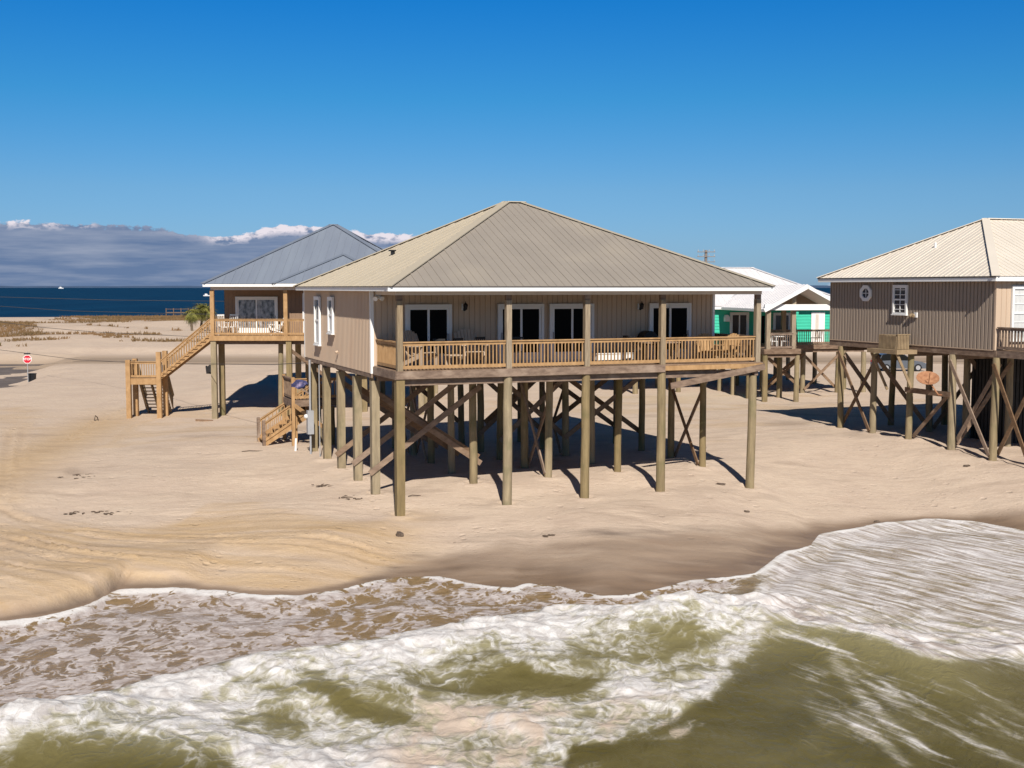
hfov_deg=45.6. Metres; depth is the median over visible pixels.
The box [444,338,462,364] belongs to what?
dining chair
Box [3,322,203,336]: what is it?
overhead cable
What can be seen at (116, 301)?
bay water
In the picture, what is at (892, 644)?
surf water
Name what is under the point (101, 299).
overhead cable
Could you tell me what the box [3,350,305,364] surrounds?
overhead cable
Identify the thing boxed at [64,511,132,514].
seaweed clump
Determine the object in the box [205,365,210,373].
rubbish bin
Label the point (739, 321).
sliding door
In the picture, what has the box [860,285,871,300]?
octagonal window
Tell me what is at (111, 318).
dune grass
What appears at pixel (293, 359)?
road
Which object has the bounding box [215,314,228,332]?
rocking chair
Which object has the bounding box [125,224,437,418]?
beach house
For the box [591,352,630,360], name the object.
bench
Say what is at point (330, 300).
window
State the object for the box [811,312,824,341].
front door
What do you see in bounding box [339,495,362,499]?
seaweed clump
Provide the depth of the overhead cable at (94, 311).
116.80 m
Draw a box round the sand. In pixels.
[0,317,1023,620]
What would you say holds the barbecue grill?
on the beach house at (564, 296)
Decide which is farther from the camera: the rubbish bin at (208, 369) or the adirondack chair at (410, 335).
the rubbish bin at (208, 369)
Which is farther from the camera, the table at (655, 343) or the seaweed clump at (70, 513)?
the table at (655, 343)
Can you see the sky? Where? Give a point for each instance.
(143, 142)
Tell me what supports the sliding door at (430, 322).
in the beach house at (564, 296)
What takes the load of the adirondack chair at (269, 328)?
on the beach house at (261, 292)
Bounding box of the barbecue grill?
[637,331,657,359]
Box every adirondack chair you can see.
[267,318,283,332]
[403,330,440,365]
[453,329,484,363]
[695,333,718,358]
[714,333,739,361]
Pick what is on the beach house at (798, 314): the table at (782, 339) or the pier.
the table at (782, 339)
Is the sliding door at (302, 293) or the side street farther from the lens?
the side street
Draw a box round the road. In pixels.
[73,358,963,361]
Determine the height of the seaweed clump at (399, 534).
0.218 m
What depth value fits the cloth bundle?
51.67 m
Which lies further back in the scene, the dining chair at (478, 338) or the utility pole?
the utility pole
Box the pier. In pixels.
[166,308,188,314]
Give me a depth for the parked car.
103.37 m
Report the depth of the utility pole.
129.12 m
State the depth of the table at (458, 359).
41.82 m
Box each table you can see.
[444,354,461,364]
[639,341,680,359]
[772,336,788,345]
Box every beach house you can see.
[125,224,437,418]
[257,201,775,515]
[632,267,865,401]
[816,218,1023,460]
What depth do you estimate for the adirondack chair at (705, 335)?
45.91 m
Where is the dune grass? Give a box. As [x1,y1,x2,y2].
[0,314,224,346]
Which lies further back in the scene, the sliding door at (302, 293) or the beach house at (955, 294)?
the sliding door at (302, 293)
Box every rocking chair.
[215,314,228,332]
[224,314,239,332]
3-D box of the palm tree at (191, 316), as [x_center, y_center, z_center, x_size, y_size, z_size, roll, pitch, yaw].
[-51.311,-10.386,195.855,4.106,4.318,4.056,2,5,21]
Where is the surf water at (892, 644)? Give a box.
[0,518,1023,767]
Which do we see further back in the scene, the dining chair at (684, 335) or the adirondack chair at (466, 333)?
the dining chair at (684, 335)
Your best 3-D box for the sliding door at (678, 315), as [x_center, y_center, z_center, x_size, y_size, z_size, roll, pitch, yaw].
[6.065,-2.027,46.655,1.810,2.140,0.145,-2,5,-21]
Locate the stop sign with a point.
(27, 358)
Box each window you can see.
[313,296,320,345]
[326,297,334,334]
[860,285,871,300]
[891,285,907,315]
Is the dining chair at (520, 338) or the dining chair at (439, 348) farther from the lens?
the dining chair at (520, 338)
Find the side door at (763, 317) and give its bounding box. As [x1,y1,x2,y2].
[761,316,764,342]
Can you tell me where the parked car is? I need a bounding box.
[870,353,925,370]
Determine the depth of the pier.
350.47 m
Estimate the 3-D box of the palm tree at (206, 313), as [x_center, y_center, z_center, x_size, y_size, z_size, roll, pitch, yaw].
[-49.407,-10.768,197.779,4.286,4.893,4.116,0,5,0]
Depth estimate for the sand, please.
45.07 m
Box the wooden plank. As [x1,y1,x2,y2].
[195,419,212,421]
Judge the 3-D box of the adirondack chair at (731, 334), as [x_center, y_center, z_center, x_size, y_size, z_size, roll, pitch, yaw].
[8.117,-1.374,45.767,0.810,1.046,0.962,4,6,38]
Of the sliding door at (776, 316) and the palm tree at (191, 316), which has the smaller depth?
the sliding door at (776, 316)
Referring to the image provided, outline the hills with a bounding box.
[0,285,829,287]
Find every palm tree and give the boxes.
[182,307,205,330]
[190,303,207,329]
[196,303,217,330]
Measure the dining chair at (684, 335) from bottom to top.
0.986 m
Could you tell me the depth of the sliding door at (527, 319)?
44.45 m
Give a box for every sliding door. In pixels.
[235,297,277,332]
[302,293,303,332]
[405,304,451,364]
[497,304,543,362]
[549,304,593,361]
[648,303,691,359]
[730,312,748,334]
[773,313,790,340]
[1010,286,1023,341]
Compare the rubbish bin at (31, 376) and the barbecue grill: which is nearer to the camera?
the barbecue grill
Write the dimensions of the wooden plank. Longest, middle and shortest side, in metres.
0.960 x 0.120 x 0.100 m
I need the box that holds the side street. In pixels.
[0,364,43,387]
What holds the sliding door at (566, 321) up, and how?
in the beach house at (564, 296)
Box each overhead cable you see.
[1,306,179,313]
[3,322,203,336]
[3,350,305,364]
[11,297,177,300]
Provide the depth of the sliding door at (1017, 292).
49.40 m
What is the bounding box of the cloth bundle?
[291,380,308,393]
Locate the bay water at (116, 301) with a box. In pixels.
[0,288,829,316]
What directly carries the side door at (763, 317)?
in the beach house at (798, 314)
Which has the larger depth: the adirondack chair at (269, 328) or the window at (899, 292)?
the adirondack chair at (269, 328)
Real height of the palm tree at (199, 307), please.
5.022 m
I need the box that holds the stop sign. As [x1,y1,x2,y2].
[23,352,31,373]
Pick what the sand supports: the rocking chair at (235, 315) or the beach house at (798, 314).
the beach house at (798, 314)
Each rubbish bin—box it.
[27,373,36,381]
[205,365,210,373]
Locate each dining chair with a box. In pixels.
[433,339,447,364]
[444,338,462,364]
[475,337,491,363]
[512,337,523,362]
[623,335,640,359]
[671,334,687,358]
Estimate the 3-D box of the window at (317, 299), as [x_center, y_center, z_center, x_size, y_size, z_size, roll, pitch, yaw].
[-8.019,-2.586,50.030,0.130,2.020,1.010,-2,5,-21]
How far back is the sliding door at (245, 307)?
71.50 m
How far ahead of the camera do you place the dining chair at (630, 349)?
44.77 m
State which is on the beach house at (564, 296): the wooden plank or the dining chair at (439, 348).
the dining chair at (439, 348)
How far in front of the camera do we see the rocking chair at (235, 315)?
71.15 m
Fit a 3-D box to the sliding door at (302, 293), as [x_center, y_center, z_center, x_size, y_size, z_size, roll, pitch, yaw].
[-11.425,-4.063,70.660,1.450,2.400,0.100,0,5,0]
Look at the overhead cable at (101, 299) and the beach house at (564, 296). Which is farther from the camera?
the overhead cable at (101, 299)
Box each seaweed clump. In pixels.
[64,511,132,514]
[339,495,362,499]
[396,531,403,536]
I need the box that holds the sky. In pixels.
[0,0,1023,285]
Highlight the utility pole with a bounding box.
[697,249,714,261]

